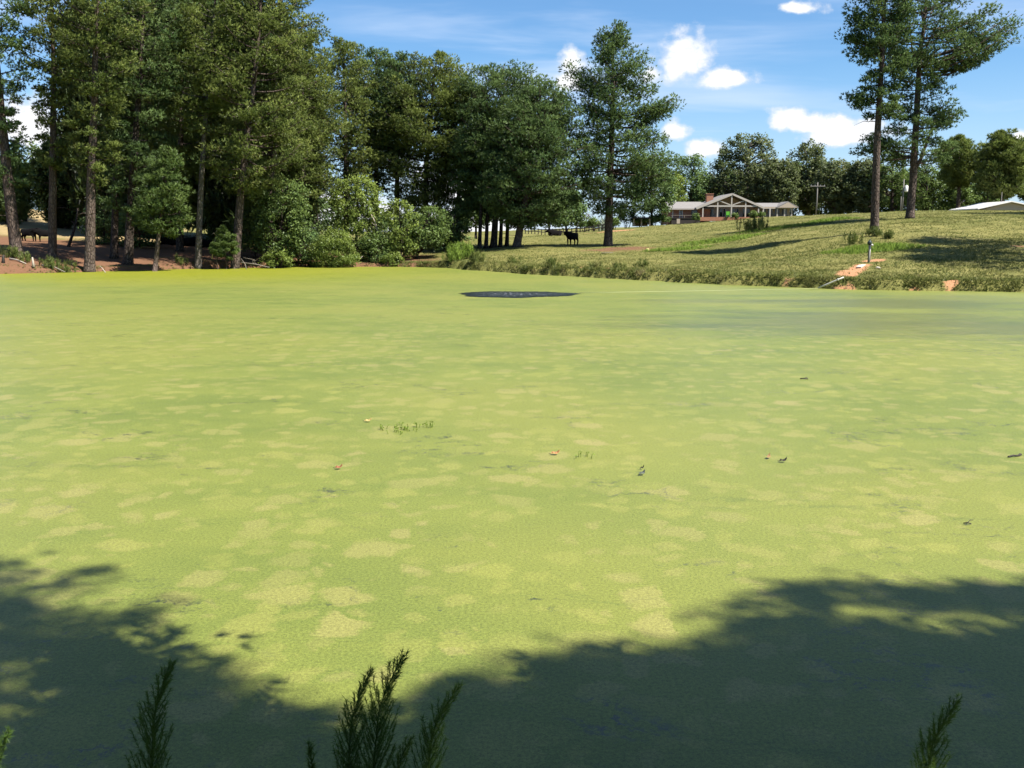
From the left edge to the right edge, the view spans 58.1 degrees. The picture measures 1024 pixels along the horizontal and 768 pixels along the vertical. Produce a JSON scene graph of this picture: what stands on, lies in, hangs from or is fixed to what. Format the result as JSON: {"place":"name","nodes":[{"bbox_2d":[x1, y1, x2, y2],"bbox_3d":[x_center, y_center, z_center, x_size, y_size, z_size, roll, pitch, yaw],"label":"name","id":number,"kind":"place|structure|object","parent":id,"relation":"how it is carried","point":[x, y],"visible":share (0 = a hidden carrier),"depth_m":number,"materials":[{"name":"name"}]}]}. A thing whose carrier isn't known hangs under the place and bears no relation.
{"place":"outdoors","nodes":[
{"label":"outdoors","id":0,"kind":"place"},
{"bbox_2d":[0,267,1023,767],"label":"pond","id":1,"kind":"structure","parent":0,"point":[716,587],"depth_m":10.48,"materials":[{"name":"liquid"}]},
{"bbox_2d":[579,288,818,292],"bbox_3d":[10.848,-5.239,51.773,14.885,0.028,0.390,-3,10,-16],"label":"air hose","id":2,"kind":"object","parent":1,"relation":"on","point":[678,291],"visible":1,"depth_m":51.15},
{"bbox_2d":[0,209,1023,291],"bbox_3d":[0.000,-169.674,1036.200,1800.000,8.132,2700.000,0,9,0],"label":"ground","id":3,"kind":"structure","parent":0,"point":[37,250],"depth_m":83.25,"materials":[{"name":"green plant"}]},
{"bbox_2d":[0,722,14,767],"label":"dog fennel","id":4,"kind":"object","parent":3,"relation":"on","point":[7,736],"visible":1,"depth_m":3.75,"materials":[{"name":"green plant"}]},
{"bbox_2d":[0,244,21,258],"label":"tall weed","id":5,"kind":"object","parent":3,"relation":"on","point":[10,251],"visible":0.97,"depth_m":77.15,"materials":[{"name":"green plant"}]},
{"bbox_2d":[0,156,35,223],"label":"pine tree","id":6,"kind":"object","parent":3,"relation":"on","point":[21,196],"visible":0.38,"depth_m":109.04,"materials":[{"name":"green plant"}]},
{"bbox_2d":[0,0,46,257],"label":"pine tree","id":7,"kind":"object","parent":3,"relation":"on","point":[7,173],"visible":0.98,"depth_m":76.56,"materials":[{"name":"green plant"}]},
{"bbox_2d":[10,135,40,221],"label":"broadleaf tree","id":8,"kind":"object","parent":3,"relation":"on","point":[32,147],"visible":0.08,"depth_m":112.77,"materials":[{"name":"green plant"}]},
{"bbox_2d":[20,228,39,240],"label":"cow","id":9,"kind":"object","parent":3,"relation":"on","point":[24,232],"visible":0.92,"depth_m":95.49},
{"bbox_2d":[29,229,47,241],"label":"cow","id":10,"kind":"object","parent":3,"relation":"on","point":[41,232],"visible":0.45,"depth_m":94.86},
{"bbox_2d":[25,129,75,222],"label":"broadleaf tree","id":11,"kind":"object","parent":3,"relation":"on","point":[38,185],"visible":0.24,"depth_m":107.26,"materials":[{"name":"green plant"}]},
{"bbox_2d":[38,255,64,272],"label":"tall weed","id":12,"kind":"object","parent":3,"relation":"on","point":[51,263],"visible":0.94,"depth_m":75.59,"materials":[{"name":"green plant"}]},
{"bbox_2d":[11,0,92,259],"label":"pine tree","id":13,"kind":"object","parent":3,"relation":"on","point":[52,103],"visible":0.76,"depth_m":77.65,"materials":[{"name":"green plant"}]},
{"bbox_2d":[27,141,79,228],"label":"pine tree","id":14,"kind":"object","parent":3,"relation":"on","point":[61,213],"visible":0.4,"depth_m":108.32,"materials":[{"name":"green plant"}]},
{"bbox_2d":[56,259,77,272],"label":"tall weed","id":15,"kind":"object","parent":3,"relation":"on","point":[67,269],"visible":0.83,"depth_m":76.02,"materials":[{"name":"green plant"}]},
{"bbox_2d":[67,208,78,246],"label":"bent trunk","id":16,"kind":"object","parent":3,"relation":"on","point":[72,234],"visible":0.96,"depth_m":90.67,"materials":[{"name":"brown plant"}]},
{"bbox_2d":[48,1,130,235],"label":"pine tree","id":17,"kind":"object","parent":3,"relation":"on","point":[79,190],"visible":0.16,"depth_m":101.01,"materials":[{"name":"green plant"}]},
{"bbox_2d":[31,0,156,271],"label":"pine tree","id":18,"kind":"object","parent":3,"relation":"on","point":[96,88],"visible":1,"depth_m":73.97,"materials":[{"name":"green plant"}]},
{"bbox_2d":[77,196,124,244],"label":"broadleaf tree","id":19,"kind":"object","parent":3,"relation":"on","point":[101,221],"visible":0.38,"depth_m":93.56,"materials":[{"name":"green plant"}]},
{"bbox_2d":[87,0,166,258],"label":"pine tree","id":20,"kind":"object","parent":3,"relation":"on","point":[114,238],"visible":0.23,"depth_m":82.35,"materials":[{"name":"green plant"}]},
{"bbox_2d":[97,21,172,235],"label":"pine tree","id":21,"kind":"object","parent":3,"relation":"on","point":[138,170],"visible":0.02,"depth_m":102.52,"materials":[{"name":"green plant"}]},
{"bbox_2d":[110,203,169,248],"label":"broadleaf tree","id":22,"kind":"object","parent":3,"relation":"on","point":[141,240],"visible":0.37,"depth_m":92.12,"materials":[{"name":"green plant"}]},
{"bbox_2d":[81,0,200,264],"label":"pine tree","id":23,"kind":"object","parent":3,"relation":"on","point":[134,141],"visible":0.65,"depth_m":79.29,"materials":[{"name":"green plant"}]},
{"bbox_2d":[121,657,177,767],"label":"dog fennel","id":24,"kind":"object","parent":3,"relation":"on","point":[166,681],"visible":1,"depth_m":3.73,"materials":[{"name":"green plant"}]},
{"bbox_2d":[127,144,195,270],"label":"pine tree","id":25,"kind":"object","parent":3,"relation":"on","point":[170,173],"visible":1,"depth_m":76.78,"materials":[{"name":"green plant"}]},
{"bbox_2d":[119,0,204,235],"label":"pine tree","id":26,"kind":"object","parent":3,"relation":"on","point":[153,102],"depth_m":102.77,"materials":[{"name":"green plant"}]},
{"bbox_2d":[131,0,227,251],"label":"pine tree","id":27,"kind":"object","parent":3,"relation":"on","point":[183,141],"visible":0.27,"depth_m":88.65,"materials":[{"name":"green plant"}]},
{"bbox_2d":[153,0,224,239],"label":"pine tree","id":28,"kind":"object","parent":3,"relation":"on","point":[208,223],"visible":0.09,"depth_m":103.25,"materials":[{"name":"green plant"}]},
{"bbox_2d":[155,0,259,268],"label":"pine tree","id":29,"kind":"object","parent":3,"relation":"on","point":[195,127],"visible":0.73,"depth_m":80.42,"materials":[{"name":"green plant"}]},
{"bbox_2d":[208,240,223,268],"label":"pine tree","id":30,"kind":"object","parent":3,"relation":"on","point":[212,248],"visible":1,"depth_m":81.84,"materials":[{"name":"green plant"}]},
{"bbox_2d":[213,224,240,268],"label":"pine tree","id":31,"kind":"object","parent":3,"relation":"on","point":[222,233],"visible":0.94,"depth_m":82.28,"materials":[{"name":"green plant"}]},
{"bbox_2d":[191,1,297,243],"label":"pine tree","id":32,"kind":"object","parent":3,"relation":"on","point":[224,202],"visible":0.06,"depth_m":101.65,"materials":[{"name":"green plant"}]},
{"bbox_2d":[186,0,315,268],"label":"pine tree","id":33,"kind":"object","parent":3,"relation":"on","point":[249,115],"visible":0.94,"depth_m":80.98,"materials":[{"name":"green plant"}]},
{"bbox_2d":[226,207,279,257],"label":"broadleaf tree","id":34,"kind":"object","parent":3,"relation":"on","point":[247,236],"visible":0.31,"depth_m":90.17,"materials":[{"name":"green plant"}]},
{"bbox_2d":[212,0,331,260],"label":"pine tree","id":35,"kind":"object","parent":3,"relation":"on","point":[310,38],"visible":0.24,"depth_m":87.49,"materials":[{"name":"green plant"}]},
{"bbox_2d":[258,248,295,268],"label":"shrub","id":36,"kind":"object","parent":3,"relation":"on","point":[282,259],"visible":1,"depth_m":84.91,"materials":[{"name":"green plant"}]},
{"bbox_2d":[248,173,314,266],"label":"broadleaf tree","id":37,"kind":"object","parent":3,"relation":"on","point":[294,220],"visible":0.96,"depth_m":85.71,"materials":[{"name":"green plant"}]},
{"bbox_2d":[237,12,328,242],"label":"pine tree","id":38,"kind":"object","parent":3,"relation":"on","point":[310,198],"visible":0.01,"depth_m":105.84,"materials":[{"name":"green plant"}]},
{"bbox_2d":[245,18,353,257],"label":"pine tree","id":39,"kind":"object","parent":3,"relation":"on","point":[327,126],"visible":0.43,"depth_m":91.70,"materials":[{"name":"green plant"}]},
{"bbox_2d":[282,226,319,266],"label":"shrub","id":40,"kind":"object","parent":3,"relation":"on","point":[309,239],"visible":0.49,"depth_m":88.07,"materials":[{"name":"green plant"}]},
{"bbox_2d":[304,738,318,767],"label":"dog fennel","id":41,"kind":"object","parent":3,"relation":"on","point":[309,754],"visible":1,"depth_m":3.70,"materials":[{"name":"green plant"}]},
{"bbox_2d":[306,197,340,247],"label":"broadleaf tree","id":42,"kind":"object","parent":3,"relation":"on","point":[317,222],"visible":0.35,"depth_m":95.09,"materials":[{"name":"green plant"}]},
{"bbox_2d":[306,226,361,267],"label":"willow bush","id":43,"kind":"object","parent":3,"relation":"on","point":[341,244],"visible":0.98,"depth_m":86.46,"materials":[{"name":"green plant"}]},
{"bbox_2d":[306,35,394,251],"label":"pine tree","id":44,"kind":"object","parent":3,"relation":"on","point":[356,102],"visible":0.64,"depth_m":100.58,"materials":[{"name":"green plant"}]},
{"bbox_2d":[329,664,375,767],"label":"dog fennel","id":45,"kind":"object","parent":3,"relation":"on","point":[352,719],"visible":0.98,"depth_m":3.71,"materials":[{"name":"green plant"}]},
{"bbox_2d":[325,174,386,259],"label":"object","id":46,"kind":"object","parent":3,"relation":"on","point":[356,214],"visible":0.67,"depth_m":90.68,"materials":[{"name":"green plant"}]},
{"bbox_2d":[336,46,412,229],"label":"pine tree","id":47,"kind":"object","parent":3,"relation":"on","point":[380,175],"visible":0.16,"depth_m":107.34,"materials":[{"name":"green plant"}]},
{"bbox_2d":[356,231,395,262],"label":"shrub","id":48,"kind":"object","parent":3,"relation":"on","point":[365,246],"visible":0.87,"depth_m":89.53,"materials":[{"name":"green plant"}]},
{"bbox_2d":[346,645,410,767],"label":"dog fennel","id":49,"kind":"object","parent":3,"relation":"on","point":[385,700],"visible":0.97,"depth_m":3.75,"materials":[{"name":"green plant"}]},
{"bbox_2d":[369,213,407,251],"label":"broadleaf tree","id":50,"kind":"object","parent":3,"relation":"on","point":[380,228],"visible":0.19,"depth_m":97.79,"materials":[{"name":"green plant"}]},
{"bbox_2d":[379,251,404,266],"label":"shrub","id":51,"kind":"object","parent":3,"relation":"on","point":[392,257],"visible":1,"depth_m":88.83,"materials":[{"name":"green plant"}]},
{"bbox_2d":[356,50,436,217],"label":"pine tree","id":52,"kind":"object","parent":3,"relation":"on","point":[389,65],"visible":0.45,"depth_m":102.27,"materials":[{"name":"green plant"}]},
{"bbox_2d":[380,198,423,258],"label":"willow tree","id":53,"kind":"object","parent":3,"relation":"on","point":[392,210],"visible":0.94,"depth_m":90.22,"materials":[{"name":"green plant"}]},
{"bbox_2d":[388,734,416,767],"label":"dog fennel","id":54,"kind":"object","parent":3,"relation":"on","point":[403,753],"visible":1,"depth_m":3.68,"materials":[{"name":"green plant"}]},
{"bbox_2d":[360,49,481,241],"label":"pine tree","id":55,"kind":"object","parent":3,"relation":"on","point":[443,97],"visible":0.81,"depth_m":101.26,"materials":[{"name":"green plant"}]},
{"bbox_2d":[394,204,455,258],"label":"broadleaf tree","id":56,"kind":"object","parent":3,"relation":"on","point":[438,232],"visible":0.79,"depth_m":91.79,"materials":[{"name":"green plant"}]},
{"bbox_2d":[407,679,464,767],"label":"dog fennel","id":57,"kind":"object","parent":3,"relation":"on","point":[436,720],"visible":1,"depth_m":3.79,"materials":[{"name":"green plant"}]},
{"bbox_2d":[441,241,465,261],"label":"tall weed","id":58,"kind":"object","parent":3,"relation":"on","point":[453,254],"visible":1,"depth_m":86.03,"materials":[{"name":"green plant"}]},
{"bbox_2d":[435,201,472,246],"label":"broadleaf tree","id":59,"kind":"object","parent":3,"relation":"on","point":[463,228],"visible":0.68,"depth_m":99.17,"materials":[{"name":"green plant"}]},
{"bbox_2d":[415,76,493,241],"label":"pine tree","id":60,"kind":"object","parent":3,"relation":"on","point":[458,201],"visible":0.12,"depth_m":105.87,"materials":[{"name":"green plant"}]},
{"bbox_2d":[454,241,473,258],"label":"tall weed","id":61,"kind":"object","parent":3,"relation":"on","point":[469,247],"visible":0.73,"depth_m":86.87,"materials":[{"name":"green plant"}]},
{"bbox_2d":[451,198,491,238],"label":"broadleaf tree","id":62,"kind":"object","parent":3,"relation":"on","point":[475,218],"visible":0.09,"depth_m":136.28,"materials":[{"name":"green plant"}]},
{"bbox_2d":[469,249,485,261],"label":"tall weed","id":63,"kind":"object","parent":3,"relation":"on","point":[477,257],"visible":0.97,"depth_m":81.10,"materials":[{"name":"green plant"}]},
{"bbox_2d":[458,129,506,248],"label":"pine tree","id":64,"kind":"object","parent":3,"relation":"on","point":[479,245],"visible":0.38,"depth_m":99.55,"materials":[{"name":"green plant"}]},
{"bbox_2d":[464,122,504,248],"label":"pine tree","id":65,"kind":"object","parent":3,"relation":"on","point":[486,232],"visible":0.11,"depth_m":101.36,"materials":[{"name":"green plant"}]},
{"bbox_2d":[493,135,510,246],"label":"pine tree","id":66,"kind":"object","parent":3,"relation":"on","point":[500,242],"depth_m":103.48,"materials":[{"name":"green plant"}]},
{"bbox_2d":[433,58,582,247],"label":"pine tree","id":67,"kind":"object","parent":3,"relation":"on","point":[486,110],"visible":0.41,"depth_m":97.98,"materials":[{"name":"green plant"}]},
{"bbox_2d":[0,257,1023,291],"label":"bank grass","id":68,"kind":"structure","parent":3,"relation":"on","point":[776,276],"depth_m":58.85,"materials":[{"name":"green plant"}]},
{"bbox_2d":[474,80,601,247],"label":"pine tree","id":69,"kind":"object","parent":3,"relation":"on","point":[549,131],"visible":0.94,"depth_m":93.61,"materials":[{"name":"green plant"}]},
{"bbox_2d":[530,188,575,233],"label":"broadleaf tree","id":70,"kind":"object","parent":3,"relation":"on","point":[559,221],"visible":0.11,"depth_m":146.37,"materials":[{"name":"green plant"}]},
{"bbox_2d":[525,224,604,234],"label":"rail fence","id":71,"kind":"object","parent":3,"relation":"on","point":[575,228],"visible":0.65,"depth_m":157.15,"materials":[{"name":"brown wood"}]},
{"bbox_2d":[551,187,589,230],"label":"broadleaf tree","id":72,"kind":"object","parent":3,"relation":"on","point":[580,211],"visible":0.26,"depth_m":154.23,"materials":[{"name":"green plant"}]},
{"bbox_2d":[564,231,578,244],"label":"cow","id":73,"kind":"object","parent":3,"relation":"on","point":[570,236],"visible":0.98,"depth_m":103.18},
{"bbox_2d":[585,216,599,231],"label":"garden bush","id":74,"kind":"object","parent":3,"relation":"on","point":[591,222],"visible":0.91,"depth_m":161.36,"materials":[{"name":"green plant"}]},
{"bbox_2d":[557,19,687,245],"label":"pine tree","id":75,"kind":"object","parent":3,"relation":"on","point":[636,164],"visible":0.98,"depth_m":95.36,"materials":[{"name":"green plant"}]},
{"bbox_2d":[616,209,638,227],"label":"garden bush","id":76,"kind":"object","parent":3,"relation":"on","point":[631,215],"visible":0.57,"depth_m":158.75,"materials":[{"name":"green plant"}]},
{"bbox_2d":[629,160,679,225],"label":"broadleaf tree","id":77,"kind":"object","parent":3,"relation":"on","point":[662,199],"visible":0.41,"depth_m":155.21,"materials":[{"name":"green plant"}]},
{"bbox_2d":[655,213,671,224],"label":"garden bush","id":78,"kind":"object","parent":3,"relation":"on","point":[663,218],"visible":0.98,"depth_m":156.85,"materials":[{"name":"green plant"}]},
{"bbox_2d":[656,171,691,212],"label":"broadleaf tree","id":79,"kind":"object","parent":3,"relation":"on","point":[678,180],"visible":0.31,"depth_m":192.77,"materials":[{"name":"green plant"}]},
{"bbox_2d":[672,153,711,201],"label":"broadleaf tree","id":80,"kind":"object","parent":3,"relation":"on","point":[700,182],"visible":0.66,"depth_m":198.46,"materials":[{"name":"green plant"}]},
{"bbox_2d":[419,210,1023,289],"bbox_3d":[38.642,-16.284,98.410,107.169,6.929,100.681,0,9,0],"label":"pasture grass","id":81,"kind":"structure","parent":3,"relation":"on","point":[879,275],"depth_m":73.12,"materials":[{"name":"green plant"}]},
{"bbox_2d":[704,132,779,202],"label":"oak tree","id":82,"kind":"object","parent":3,"relation":"on","point":[723,185],"visible":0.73,"depth_m":198.36,"materials":[{"name":"green plant"}]},
{"bbox_2d":[735,215,768,231],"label":"tall weed","id":83,"kind":"object","parent":3,"relation":"on","point":[760,225],"visible":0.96,"depth_m":102.30,"materials":[{"name":"green plant"}]},
{"bbox_2d":[754,156,802,209],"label":"oak tree","id":84,"kind":"object","parent":3,"relation":"on","point":[785,172],"visible":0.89,"depth_m":193.45,"materials":[{"name":"green plant"}]},
{"bbox_2d":[642,216,930,254],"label":"lush grass","id":85,"kind":"structure","parent":3,"relation":"on","point":[880,247],"depth_m":89.21,"materials":[{"name":"green plant"}]},
{"bbox_2d":[786,138,826,214],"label":"oak tree","id":86,"kind":"object","parent":3,"relation":"on","point":[812,164],"visible":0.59,"depth_m":205.16,"materials":[{"name":"green plant"}]},
{"bbox_2d":[797,167,836,214],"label":"broadleaf tree","id":87,"kind":"object","parent":3,"relation":"on","point":[812,212],"visible":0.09,"depth_m":210.51,"materials":[{"name":"green plant"}]},
{"bbox_2d":[810,157,858,213],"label":"oak tree","id":88,"kind":"object","parent":3,"relation":"on","point":[829,193],"visible":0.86,"depth_m":191.69,"materials":[{"name":"green plant"}]},
{"bbox_2d":[841,230,865,244],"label":"tall weed","id":89,"kind":"object","parent":3,"relation":"on","point":[854,238],"visible":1,"depth_m":73.86,"materials":[{"name":"green plant"}]},
{"bbox_2d":[839,156,894,212],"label":"oak tree","id":90,"kind":"object","parent":3,"relation":"on","point":[862,189],"visible":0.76,"depth_m":187.99,"materials":[{"name":"green plant"}]},
{"bbox_2d":[865,224,882,236],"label":"tall weed","id":91,"kind":"object","parent":3,"relation":"on","point":[875,231],"visible":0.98,"depth_m":76.92,"materials":[{"name":"green plant"}]},
{"bbox_2d":[833,0,924,229],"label":"pine tree","id":92,"kind":"object","parent":3,"relation":"on","point":[872,48],"visible":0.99,"depth_m":75.71,"materials":[{"name":"green plant"}]},
{"bbox_2d":[865,153,909,210],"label":"broadleaf tree","id":93,"kind":"object","parent":3,"relation":"on","point":[892,188],"visible":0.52,"depth_m":184.97,"materials":[{"name":"green plant"}]},
{"bbox_2d":[887,167,935,210],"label":"broadleaf tree","id":94,"kind":"object","parent":3,"relation":"on","point":[896,209],"visible":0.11,"depth_m":200.37,"materials":[{"name":"green plant"}]},
{"bbox_2d":[901,163,955,210],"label":"broadleaf tree","id":95,"kind":"object","parent":3,"relation":"on","point":[936,185],"visible":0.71,"depth_m":177.11,"materials":[{"name":"green plant"}]},
{"bbox_2d":[848,0,1023,218],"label":"pine tree","id":96,"kind":"object","parent":3,"relation":"on","point":[975,43],"visible":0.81,"depth_m":93.28,"materials":[{"name":"green plant"}]},
{"bbox_2d":[907,691,964,767],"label":"dog fennel","id":97,"kind":"object","parent":3,"relation":"on","point":[934,739],"visible":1,"depth_m":3.77,"materials":[{"name":"green plant"}]},
{"bbox_2d":[932,133,980,207],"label":"broadleaf tree","id":98,"kind":"object","parent":3,"relation":"on","point":[958,171],"visible":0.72,"depth_m":163.86,"materials":[{"name":"green plant"}]},
{"bbox_2d":[938,185,982,208],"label":"broadleaf tree","id":99,"kind":"object","parent":3,"relation":"on","point":[966,193],"visible":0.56,"depth_m":173.68,"materials":[{"name":"green plant"}]},
{"bbox_2d":[950,201,1023,210],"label":"shed","id":100,"kind":"structure","parent":3,"relation":"on","point":[1009,205],"depth_m":147.43,"materials":[{"name":"beige metal"}]},
{"bbox_2d":[969,185,1008,202],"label":"broadleaf tree","id":101,"kind":"object","parent":3,"relation":"on","point":[985,199],"visible":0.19,"depth_m":180.87,"materials":[{"name":"green plant"}]},
{"bbox_2d":[969,127,1023,201],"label":"broadleaf tree","id":102,"kind":"object","parent":3,"relation":"on","point":[1000,166],"visible":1,"depth_m":154.22,"materials":[{"name":"green plant"}]},
{"bbox_2d":[0,0,1023,231],"label":"sky","id":103,"kind":"structure","parent":0,"point":[777,68],"materials":[{"name":"blue"}]},
{"bbox_2d":[459,291,577,297],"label":"open water","id":104,"kind":"structure","parent":0,"point":[508,294],"depth_m":48.48,"materials":[{"name":"liquid"}]},
{"bbox_2d":[662,193,798,224],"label":"ranch house","id":105,"kind":"structure","parent":0,"point":[709,208],"depth_m":178.98,"materials":[{"name":"red brick"}]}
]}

